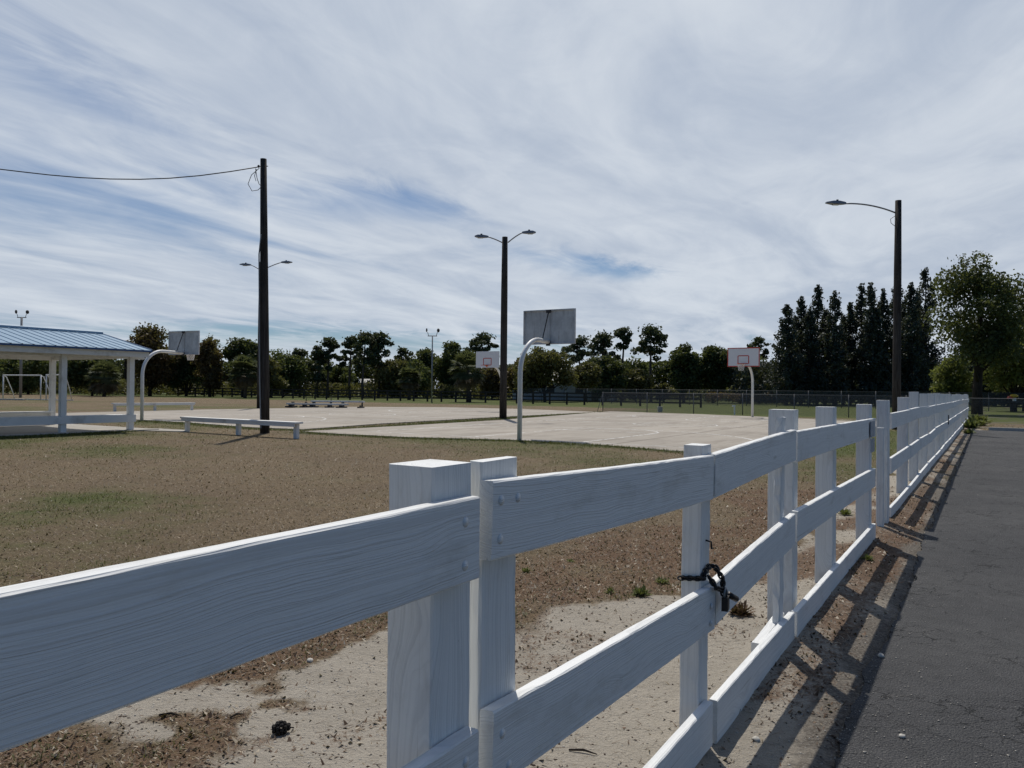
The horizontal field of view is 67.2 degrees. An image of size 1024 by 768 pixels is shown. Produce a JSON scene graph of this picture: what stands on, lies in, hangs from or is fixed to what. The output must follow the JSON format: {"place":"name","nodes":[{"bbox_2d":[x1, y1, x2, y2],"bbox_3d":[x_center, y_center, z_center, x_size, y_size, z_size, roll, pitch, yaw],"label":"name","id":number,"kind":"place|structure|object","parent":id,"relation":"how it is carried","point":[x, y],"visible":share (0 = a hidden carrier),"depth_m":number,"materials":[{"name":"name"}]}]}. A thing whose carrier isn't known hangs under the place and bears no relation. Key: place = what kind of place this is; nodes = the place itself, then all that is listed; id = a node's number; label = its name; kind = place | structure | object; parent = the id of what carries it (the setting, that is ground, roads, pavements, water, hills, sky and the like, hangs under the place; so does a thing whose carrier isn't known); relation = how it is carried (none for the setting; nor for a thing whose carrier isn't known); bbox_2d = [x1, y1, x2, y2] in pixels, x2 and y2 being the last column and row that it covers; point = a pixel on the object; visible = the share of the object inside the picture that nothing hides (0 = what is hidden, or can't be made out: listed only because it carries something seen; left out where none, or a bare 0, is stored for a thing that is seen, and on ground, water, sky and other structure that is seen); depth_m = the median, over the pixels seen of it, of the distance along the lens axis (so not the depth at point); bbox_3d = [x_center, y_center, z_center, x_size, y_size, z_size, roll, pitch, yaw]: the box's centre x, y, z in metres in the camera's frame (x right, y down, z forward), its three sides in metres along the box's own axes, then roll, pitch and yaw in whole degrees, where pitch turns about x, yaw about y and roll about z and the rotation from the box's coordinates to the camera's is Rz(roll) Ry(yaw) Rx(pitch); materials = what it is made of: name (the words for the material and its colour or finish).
{"place":"outdoors","nodes":[
{"label":"outdoors","id":0,"kind":"place"},
{"bbox_2d":[0,387,1023,767],"bbox_3d":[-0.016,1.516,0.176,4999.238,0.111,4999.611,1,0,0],"label":"ground","id":1,"kind":"structure","parent":0,"point":[738,745],"depth_m":6.43,"materials":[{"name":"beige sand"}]},
{"bbox_2d":[15,310,28,397],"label":"floodlight pole","id":2,"kind":"object","parent":1,"relation":"on","point":[20,366],"visible":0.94,"depth_m":84.50,"materials":[{"name":"metal"}]},
{"bbox_2d":[2,375,48,399],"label":"soccer goal","id":3,"kind":"object","parent":1,"relation":"on","point":[41,376],"visible":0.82,"depth_m":72.39,"materials":[{"name":"white paint"}]},
{"bbox_2d":[0,359,58,393],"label":"broadleaf tree","id":4,"kind":"object","parent":1,"relation":"on","point":[11,367],"visible":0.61,"depth_m":109.94,"materials":[{"name":"green plant"}]},
{"bbox_2d":[0,324,158,435],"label":"pavilion","id":5,"kind":"structure","parent":1,"relation":"on","point":[52,346],"depth_m":24.62,"materials":[{"name":"blue metal"}]},
{"bbox_2d":[56,359,124,395],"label":"broadleaf tree","id":6,"kind":"object","parent":1,"relation":"on","point":[77,370],"visible":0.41,"depth_m":102.49,"materials":[{"name":"green plant"}]},
{"bbox_2d":[84,360,122,396],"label":"palm tree","id":7,"kind":"object","parent":1,"relation":"on","point":[104,370],"visible":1,"depth_m":97.26,"materials":[{"name":"plant"}]},
{"bbox_2d":[111,402,194,411],"bbox_3d":[-20.979,1.388,45.255,0.300,0.569,4.870,0,0,39],"label":"bench","id":8,"kind":"object","parent":1,"relation":"on","point":[191,404],"visible":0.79,"depth_m":45.24,"materials":[{"name":"grey concrete"}]},
{"bbox_2d":[124,322,183,395],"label":"broadleaf tree","id":9,"kind":"object","parent":1,"relation":"on","point":[156,372],"visible":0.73,"depth_m":106.90,"materials":[{"name":"dark green leaves"},{"name":"brown bark"}]},
{"bbox_2d":[163,355,205,395],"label":"broadleaf tree","id":10,"kind":"object","parent":1,"relation":"on","point":[186,369],"visible":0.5,"depth_m":108.88,"materials":[{"name":"green plant"}]},
{"bbox_2d":[189,338,229,396],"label":"broadleaf tree","id":11,"kind":"object","parent":1,"relation":"on","point":[213,357],"visible":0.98,"depth_m":105.22,"materials":[{"name":"green plant"}]},
{"bbox_2d":[0,459,479,767],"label":"white board fence","id":12,"kind":"object","parent":1,"relation":"on","point":[76,648],"visible":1,"depth_m":1.23,"materials":[{"name":"paint"}]},
{"bbox_2d":[469,443,714,767],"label":"wooden gate","id":13,"kind":"structure","parent":12,"relation":"attached to","point":[526,725],"depth_m":2.15,"materials":[{"name":"white paint"}]},
{"bbox_2d":[677,563,738,611],"bbox_3d":[0.845,0.851,3.226,0.293,0.191,0.107,1,0,-18],"label":"lock chain","id":14,"kind":"object","parent":13,"relation":"attached to","point":[726,595],"visible":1,"depth_m":3.21,"materials":[{"name":"black metal"}]},
{"bbox_2d":[226,354,256,397],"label":"palm tree","id":15,"kind":"object","parent":1,"relation":"on","point":[244,377],"visible":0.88,"depth_m":97.10,"materials":[{"name":"plant"}]},
{"bbox_2d":[180,417,302,438],"bbox_3d":[-8.541,1.381,23.982,5.586,0.569,0.300,0,0,33],"label":"bench","id":16,"kind":"object","parent":1,"relation":"on","point":[239,422],"visible":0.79,"depth_m":23.78,"materials":[{"name":"grey concrete"}]},
{"bbox_2d":[222,337,270,390],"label":"broadleaf tree","id":17,"kind":"object","parent":1,"relation":"on","point":[236,347],"visible":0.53,"depth_m":107.08,"materials":[{"name":"green plant"}]},
{"bbox_2d":[248,158,269,432],"bbox_3d":[-8.218,-2.624,24.971,0.802,9.405,0.322,1,0,-13],"label":"utility pole","id":18,"kind":"object","parent":1,"relation":"on","point":[264,400],"visible":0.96,"depth_m":24.92,"materials":[{"name":"black wood"}]},
{"bbox_2d":[0,167,257,179],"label":"overhead cable","id":19,"kind":"object","parent":18,"relation":"attached to","point":[128,179],"visible":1,"depth_m":24.26,"materials":[{"name":"black rubber"}]},
{"bbox_2d":[239,260,292,407],"bbox_3d":[-17.120,-3.217,53.385,3.639,10.767,0.390,1,0,0],"label":"light pole","id":20,"kind":"object","parent":1,"relation":"on","point":[247,264],"visible":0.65,"depth_m":53.24,"materials":[{"name":"metal"}]},
{"bbox_2d":[252,358,289,397],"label":"broadleaf tree","id":21,"kind":"object","parent":1,"relation":"on","point":[277,380],"visible":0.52,"depth_m":103.32,"materials":[{"name":"green plant"}]},
{"bbox_2d":[272,720,293,734],"bbox_3d":[-0.993,1.489,3.338,0.096,0.069,0.064,1,0,-23],"label":"pine cone","id":22,"kind":"object","parent":1,"relation":"on","point":[281,727],"visible":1,"depth_m":3.32,"materials":[{"name":"black plant"}]},
{"bbox_2d":[269,348,310,396],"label":"broadleaf tree","id":23,"kind":"object","parent":1,"relation":"on","point":[292,364],"visible":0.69,"depth_m":111.18,"materials":[{"name":"green plant"}]},
{"bbox_2d":[307,348,332,394],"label":"pine tree","id":24,"kind":"object","parent":1,"relation":"on","point":[318,377],"visible":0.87,"depth_m":111.46,"materials":[{"name":"green plant"}]},
{"bbox_2d":[55,407,593,429],"bbox_3d":[-8.554,1.740,45.464,21.503,0.092,30.624,0,0,32],"label":"basketball court","id":25,"kind":"object","parent":1,"relation":"on","point":[360,416],"visible":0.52,"depth_m":41.18,"materials":[{"name":"concrete"}]},
{"bbox_2d":[140,331,199,420],"bbox_3d":[-14.960,-0.325,34.212,1.732,4.180,2.770,1,0,2],"label":"basketball hoop","id":26,"kind":"object","parent":25,"relation":"on","point":[183,343],"visible":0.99,"depth_m":34.81,"materials":[{"name":"white paint"}]},
{"bbox_2d":[285,397,364,407],"bbox_3d":[-13.580,1.331,55.995,5.650,0.780,1.100,1,0,7],"label":"bleacher","id":27,"kind":"object","parent":25,"relation":"on","point":[313,404],"visible":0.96,"depth_m":55.80,"materials":[{"name":"metal"}]},
{"bbox_2d":[476,351,499,375],"bbox_3d":[-1.589,-0.072,51.551,1.663,4.180,2.191,1,0,5],"label":"basketball hoop","id":28,"kind":"object","parent":25,"relation":"on","point":[487,359],"visible":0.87,"depth_m":51.04,"materials":[{"name":"white paint"}]},
{"bbox_2d":[313,337,340,397],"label":"pine tree","id":29,"kind":"object","parent":1,"relation":"on","point":[332,344],"visible":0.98,"depth_m":111.50,"materials":[{"name":"green plant"}]},
{"bbox_2d":[320,365,356,394],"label":"broadleaf tree","id":30,"kind":"object","parent":1,"relation":"on","point":[337,374],"visible":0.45,"depth_m":117.09,"materials":[{"name":"green plant"}]},
{"bbox_2d":[0,411,683,453],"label":"edge grass","id":31,"kind":"structure","parent":1,"relation":"on","point":[300,430],"depth_m":24.13,"materials":[{"name":"green plant"}]},
{"bbox_2d":[336,335,363,397],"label":"pine tree","id":32,"kind":"object","parent":1,"relation":"on","point":[347,343],"visible":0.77,"depth_m":111.82,"materials":[{"name":"green plant"}]},
{"bbox_2d":[350,330,380,397],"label":"pine tree","id":33,"kind":"object","parent":1,"relation":"on","point":[363,338],"visible":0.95,"depth_m":109.66,"materials":[{"name":"green plant"}]},
{"bbox_2d":[0,355,734,399],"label":"woodland thicket","id":34,"kind":"object","parent":1,"relation":"on","point":[658,377],"visible":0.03,"depth_m":126.04,"materials":[{"name":"green plant"}]},
{"bbox_2d":[0,377,743,401],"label":"woodland undergrowth","id":35,"kind":"object","parent":1,"relation":"on","point":[123,390],"visible":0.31,"depth_m":111.94,"materials":[{"name":"green plant"}]},
{"bbox_2d":[366,330,394,395],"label":"pine tree","id":36,"kind":"object","parent":1,"relation":"on","point":[381,339],"visible":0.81,"depth_m":111.27,"materials":[{"name":"green plant"}]},
{"bbox_2d":[372,357,410,396],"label":"broadleaf tree","id":37,"kind":"object","parent":1,"relation":"on","point":[387,374],"visible":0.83,"depth_m":110.72,"materials":[{"name":"green plant"}]},
{"bbox_2d":[393,346,413,396],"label":"pine tree","id":38,"kind":"object","parent":1,"relation":"on","point":[403,352],"visible":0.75,"depth_m":115.58,"materials":[{"name":"green plant"}]},
{"bbox_2d":[395,366,422,399],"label":"palm tree","id":39,"kind":"object","parent":1,"relation":"on","point":[411,382],"visible":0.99,"depth_m":97.27,"materials":[{"name":"plant"}]},
{"bbox_2d":[396,359,434,396],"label":"broadleaf tree","id":40,"kind":"object","parent":1,"relation":"on","point":[425,373],"visible":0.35,"depth_m":111.38,"materials":[{"name":"green plant"}]},
{"bbox_2d":[409,347,438,396],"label":"broadleaf tree","id":41,"kind":"object","parent":1,"relation":"on","point":[424,355],"visible":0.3,"depth_m":119.02,"materials":[{"name":"green plant"}]},
{"bbox_2d":[177,387,701,407],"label":"black board fence","id":42,"kind":"object","parent":1,"relation":"on","point":[400,394],"visible":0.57,"depth_m":85.28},
{"bbox_2d":[433,340,473,397],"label":"broadleaf tree","id":43,"kind":"object","parent":1,"relation":"on","point":[443,364],"visible":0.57,"depth_m":115.21,"materials":[{"name":"green plant"}]},
{"bbox_2d":[448,350,485,401],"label":"palm tree","id":44,"kind":"object","parent":1,"relation":"on","point":[467,379],"visible":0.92,"depth_m":85.16,"materials":[{"name":"green plant"}]},
{"bbox_2d":[9,497,937,767],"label":"bark crumbs","id":45,"kind":"object","parent":1,"relation":"on","point":[515,673],"visible":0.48,"depth_m":3.60,"materials":[{"name":"brown plant"}]},
{"bbox_2d":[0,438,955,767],"bbox_3d":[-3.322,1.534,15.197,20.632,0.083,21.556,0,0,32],"label":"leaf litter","id":46,"kind":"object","parent":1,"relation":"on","point":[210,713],"visible":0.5,"depth_m":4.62,"materials":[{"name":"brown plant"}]},
{"bbox_2d":[462,331,499,396],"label":"pine tree","id":47,"kind":"object","parent":1,"relation":"on","point":[476,344],"visible":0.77,"depth_m":111.15,"materials":[{"name":"green plant"}]},
{"bbox_2d":[478,368,509,398],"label":"broadleaf tree","id":48,"kind":"object","parent":1,"relation":"on","point":[490,381],"visible":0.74,"depth_m":103.14,"materials":[{"name":"green plant"}]},
{"bbox_2d":[475,230,535,418],"bbox_3d":[-0.392,-2.786,38.929,3.093,10.068,0.370,1,0,0],"label":"light pole","id":49,"kind":"object","parent":1,"relation":"on","point":[503,350],"visible":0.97,"depth_m":38.80,"materials":[{"name":"metal"}]},
{"bbox_2d":[0,415,1020,767],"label":"dry grass","id":50,"kind":"structure","parent":1,"relation":"on","point":[224,735],"depth_m":8.45,"materials":[{"name":"brown plant"}]},
{"bbox_2d":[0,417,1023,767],"bbox_3d":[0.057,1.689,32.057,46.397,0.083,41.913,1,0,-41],"label":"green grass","id":51,"kind":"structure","parent":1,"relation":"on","point":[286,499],"depth_m":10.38,"materials":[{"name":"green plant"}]},
{"bbox_2d":[499,357,533,398],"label":"broadleaf tree","id":52,"kind":"object","parent":1,"relation":"on","point":[510,378],"visible":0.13,"depth_m":98.90,"materials":[{"name":"green plant"}]},
{"bbox_2d":[511,346,579,401],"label":"broadleaf tree","id":53,"kind":"object","parent":1,"relation":"on","point":[541,365],"visible":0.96,"depth_m":92.62,"materials":[{"name":"green plant"}]},
{"bbox_2d":[513,372,616,400],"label":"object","id":54,"kind":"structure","parent":1,"relation":"on","point":[570,388],"depth_m":107.99,"materials":[{"name":"green plant"}]},
{"bbox_2d":[561,335,593,364],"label":"pine tree","id":55,"kind":"object","parent":1,"relation":"on","point":[581,340],"visible":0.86,"depth_m":115.45,"materials":[{"name":"green plant"}]},
{"bbox_2d":[306,411,849,452],"bbox_3d":[6.294,1.831,35.614,18.336,0.092,32.078,0,0,32],"label":"basketball court","id":56,"kind":"object","parent":1,"relation":"on","point":[598,429],"visible":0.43,"depth_m":28.40,"materials":[{"name":"concrete"}]},
{"bbox_2d":[517,308,575,440],"bbox_3d":[1.091,-0.227,23.426,1.665,4.180,2.191,1,0,5],"label":"basketball hoop","id":57,"kind":"object","parent":56,"relation":"on","point":[549,327],"visible":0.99,"depth_m":23.75,"materials":[{"name":"white paint"}]},
{"bbox_2d":[389,415,838,446],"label":"court lines","id":58,"kind":"object","parent":56,"relation":"on","point":[586,430],"visible":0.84,"depth_m":28.18,"materials":[{"name":"white paint"}]},
{"bbox_2d":[727,347,759,416],"bbox_3d":[13.165,0.035,44.095,1.665,4.180,2.191,1,0,8],"label":"basketball hoop","id":59,"kind":"object","parent":56,"relation":"on","point":[743,358],"visible":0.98,"depth_m":43.68,"materials":[{"name":"white paint"}]},
{"bbox_2d":[570,359,602,399],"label":"broadleaf tree","id":60,"kind":"object","parent":1,"relation":"on","point":[589,372],"visible":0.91,"depth_m":97.42,"materials":[{"name":"green plant"}]},
{"bbox_2d":[586,329,621,361],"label":"pine tree","id":61,"kind":"object","parent":1,"relation":"on","point":[603,339],"visible":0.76,"depth_m":111.26,"materials":[{"name":"green plant"}]},
{"bbox_2d":[589,354,630,399],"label":"broadleaf tree","id":62,"kind":"object","parent":1,"relation":"on","point":[613,368],"visible":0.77,"depth_m":101.93,"materials":[{"name":"green plant"}]},
{"bbox_2d":[613,326,632,400],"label":"pine tree","id":63,"kind":"object","parent":1,"relation":"on","point":[623,334],"visible":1,"depth_m":109.72,"materials":[{"name":"green plant"}]},
{"bbox_2d":[618,355,652,391],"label":"broadleaf tree","id":64,"kind":"object","parent":1,"relation":"on","point":[643,365],"visible":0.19,"depth_m":115.07,"materials":[{"name":"green plant"}]},
{"bbox_2d":[622,367,655,399],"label":"broadleaf tree","id":65,"kind":"object","parent":1,"relation":"on","point":[639,379],"visible":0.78,"depth_m":103.05,"materials":[{"name":"green plant"}]},
{"bbox_2d":[630,323,667,401],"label":"pine tree","id":66,"kind":"object","parent":1,"relation":"on","point":[652,335],"visible":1,"depth_m":105.33,"materials":[{"name":"green plant"}]},
{"bbox_2d":[653,383,676,401],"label":"broadleaf tree","id":67,"kind":"object","parent":1,"relation":"on","point":[665,387],"visible":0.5,"depth_m":103.37,"materials":[{"name":"green plant"}]},
{"bbox_2d":[658,342,704,401],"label":"broadleaf tree","id":68,"kind":"object","parent":1,"relation":"on","point":[687,375],"visible":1,"depth_m":98.89,"materials":[{"name":"green plant"}]},
{"bbox_2d":[700,343,733,402],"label":"broadleaf tree","id":69,"kind":"object","parent":1,"relation":"on","point":[716,372],"visible":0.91,"depth_m":99.86,"materials":[{"name":"green plant"}]},
{"bbox_2d":[729,599,755,617],"bbox_3d":[1.516,1.498,5.171,0.197,0.098,0.240,1,0,-22],"label":"weed","id":70,"kind":"object","parent":1,"relation":"on","point":[739,609],"visible":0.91,"depth_m":5.14,"materials":[{"name":"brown plant"}]},
{"bbox_2d":[704,391,789,403],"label":"brush","id":71,"kind":"object","parent":1,"relation":"on","point":[719,393],"visible":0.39,"depth_m":94.56,"materials":[{"name":"green plant"}]},
{"bbox_2d":[597,392,908,417],"bbox_3d":[15.974,1.398,48.547,22.120,1.570,0.354,0,0,25],"label":"chain link fence","id":72,"kind":"object","parent":1,"relation":"on","point":[848,405],"visible":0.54,"depth_m":49.56,"materials":[{"name":"grey metal"}]},
{"bbox_2d":[746,336,770,359],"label":"pine tree","id":73,"kind":"object","parent":1,"relation":"on","point":[758,341],"visible":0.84,"depth_m":117.58,"materials":[{"name":"green plant"}]},
{"bbox_2d":[522,388,1023,410],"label":"chain link fence","id":74,"kind":"object","parent":1,"relation":"on","point":[988,396],"visible":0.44,"depth_m":78.38,"materials":[{"name":"grey metal"}]},
{"bbox_2d":[764,304,822,404],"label":"conifer tree","id":75,"kind":"object","parent":1,"relation":"on","point":[788,361],"visible":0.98,"depth_m":87.47,"materials":[{"name":"green plant"}]},
{"bbox_2d":[781,296,816,404],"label":"conifer tree","id":76,"kind":"object","parent":1,"relation":"on","point":[801,307],"visible":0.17,"depth_m":90.30,"materials":[{"name":"green plant"}]},
{"bbox_2d":[791,309,835,404],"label":"conifer tree","id":77,"kind":"object","parent":1,"relation":"on","point":[813,343],"visible":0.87,"depth_m":87.55,"materials":[{"name":"green plant"}]},
{"bbox_2d":[804,284,827,404],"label":"conifer tree","id":78,"kind":"object","parent":1,"relation":"on","point":[818,309],"visible":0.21,"depth_m":92.95,"materials":[{"name":"green plant"}]},
{"bbox_2d":[767,400,889,636],"bbox_3d":[2.900,1.016,6.755,0.255,1.719,4.984,0,0,32],"label":"white board fence","id":79,"kind":"object","parent":1,"relation":"on","point":[824,438],"visible":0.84,"depth_m":5.89,"materials":[{"name":"paint"}]},
{"bbox_2d":[707,417,795,743],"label":"wooden gate","id":80,"kind":"structure","parent":79,"relation":"attached to","point":[745,571],"depth_m":3.85,"materials":[{"name":"white paint"}]},
{"bbox_2d":[817,310,841,404],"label":"conifer tree","id":81,"kind":"object","parent":1,"relation":"on","point":[823,319],"visible":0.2,"depth_m":90.36,"materials":[{"name":"green plant"}]},
{"bbox_2d":[811,290,854,405],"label":"conifer tree","id":82,"kind":"object","parent":1,"relation":"on","point":[836,360],"visible":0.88,"depth_m":87.52,"materials":[{"name":"green plant"}]},
{"bbox_2d":[838,302,862,404],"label":"conifer tree","id":83,"kind":"object","parent":1,"relation":"on","point":[851,324],"visible":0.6,"depth_m":90.14,"materials":[{"name":"green plant"}]},
{"bbox_2d":[853,282,866,403],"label":"conifer tree","id":84,"kind":"object","parent":1,"relation":"on","point":[858,307],"visible":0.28,"depth_m":92.90,"materials":[{"name":"green plant"}]},
{"bbox_2d":[825,199,901,429],"bbox_3d":[14.595,-2.650,32.019,3.167,10.023,0.340,1,0,0],"label":"light pole","id":85,"kind":"object","parent":1,"relation":"on","point":[896,380],"visible":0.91,"depth_m":31.92,"materials":[{"name":"metal"}]},
{"bbox_2d":[851,282,891,403],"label":"conifer tree","id":86,"kind":"object","parent":1,"relation":"on","point":[870,302],"visible":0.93,"depth_m":87.55,"materials":[{"name":"green plant"}]},
{"bbox_2d":[855,307,892,404],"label":"conifer tree","id":87,"kind":"object","parent":1,"relation":"on","point":[872,366],"visible":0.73,"depth_m":87.29,"materials":[{"name":"green plant"}]},
{"bbox_2d":[727,361,1023,405],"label":"conifer underwood","id":88,"kind":"object","parent":1,"relation":"on","point":[743,378],"visible":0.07,"depth_m":94.97,"materials":[{"name":"green plant"}]},
{"bbox_2d":[872,288,892,400],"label":"conifer tree","id":89,"kind":"object","parent":1,"relation":"on","point":[884,308],"visible":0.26,"depth_m":90.11,"materials":[{"name":"green plant"}]},
{"bbox_2d":[888,299,922,395],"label":"conifer tree","id":90,"kind":"object","parent":1,"relation":"on","point":[903,313],"visible":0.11,"depth_m":90.21,"materials":[{"name":"green plant"}]},
{"bbox_2d":[889,282,934,398],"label":"conifer tree","id":91,"kind":"object","parent":1,"relation":"on","point":[911,352],"visible":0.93,"depth_m":87.59,"materials":[{"name":"green plant"}]},
{"bbox_2d":[889,392,968,517],"bbox_3d":[15.184,1.220,26.519,0.190,1.826,41.028,0,0,32],"label":"white board fence","id":92,"kind":"object","parent":1,"relation":"on","point":[923,417],"visible":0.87,"depth_m":13.50,"materials":[{"name":"paint"}]},
{"bbox_2d":[835,430,1023,767],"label":"car park asphalt","id":93,"kind":"object","parent":1,"relation":"on","point":[988,479],"visible":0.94,"depth_m":4.57,"materials":[{"name":"grey asphalt"}]},
{"bbox_2d":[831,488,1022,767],"bbox_3d":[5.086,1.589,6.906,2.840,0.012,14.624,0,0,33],"label":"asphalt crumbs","id":94,"kind":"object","parent":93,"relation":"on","point":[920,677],"visible":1,"depth_m":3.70,"materials":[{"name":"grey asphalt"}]},
{"bbox_2d":[912,267,948,393],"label":"conifer tree","id":95,"kind":"object","parent":1,"relation":"on","point":[932,349],"visible":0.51,"depth_m":90.17,"materials":[{"name":"green plant"}]},
{"bbox_2d":[929,355,972,402],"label":"broadleaf tree","id":96,"kind":"object","parent":1,"relation":"on","point":[952,380],"visible":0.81,"depth_m":71.09,"materials":[{"name":"green plant"}]},
{"bbox_2d":[920,250,1023,414],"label":"broadleaf tree","id":97,"kind":"object","parent":1,"relation":"on","point":[980,341],"visible":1,"depth_m":56.13,"materials":[{"name":"green plant"}]},
{"bbox_2d":[968,398,1023,420],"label":"chain link fence","id":98,"kind":"object","parent":1,"relation":"on","point":[996,406],"visible":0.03,"depth_m":43.24,"materials":[{"name":"grey metal"}]},
{"bbox_2d":[969,325,1023,411],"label":"broadleaf tree","id":99,"kind":"object","parent":1,"relation":"on","point":[1009,381],"visible":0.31,"depth_m":67.49,"materials":[{"name":"green plant"}]},
{"bbox_2d":[0,0,1023,388],"label":"sky","id":100,"kind":"structure","parent":0,"point":[675,165],"materials":[{"name":"blue"}]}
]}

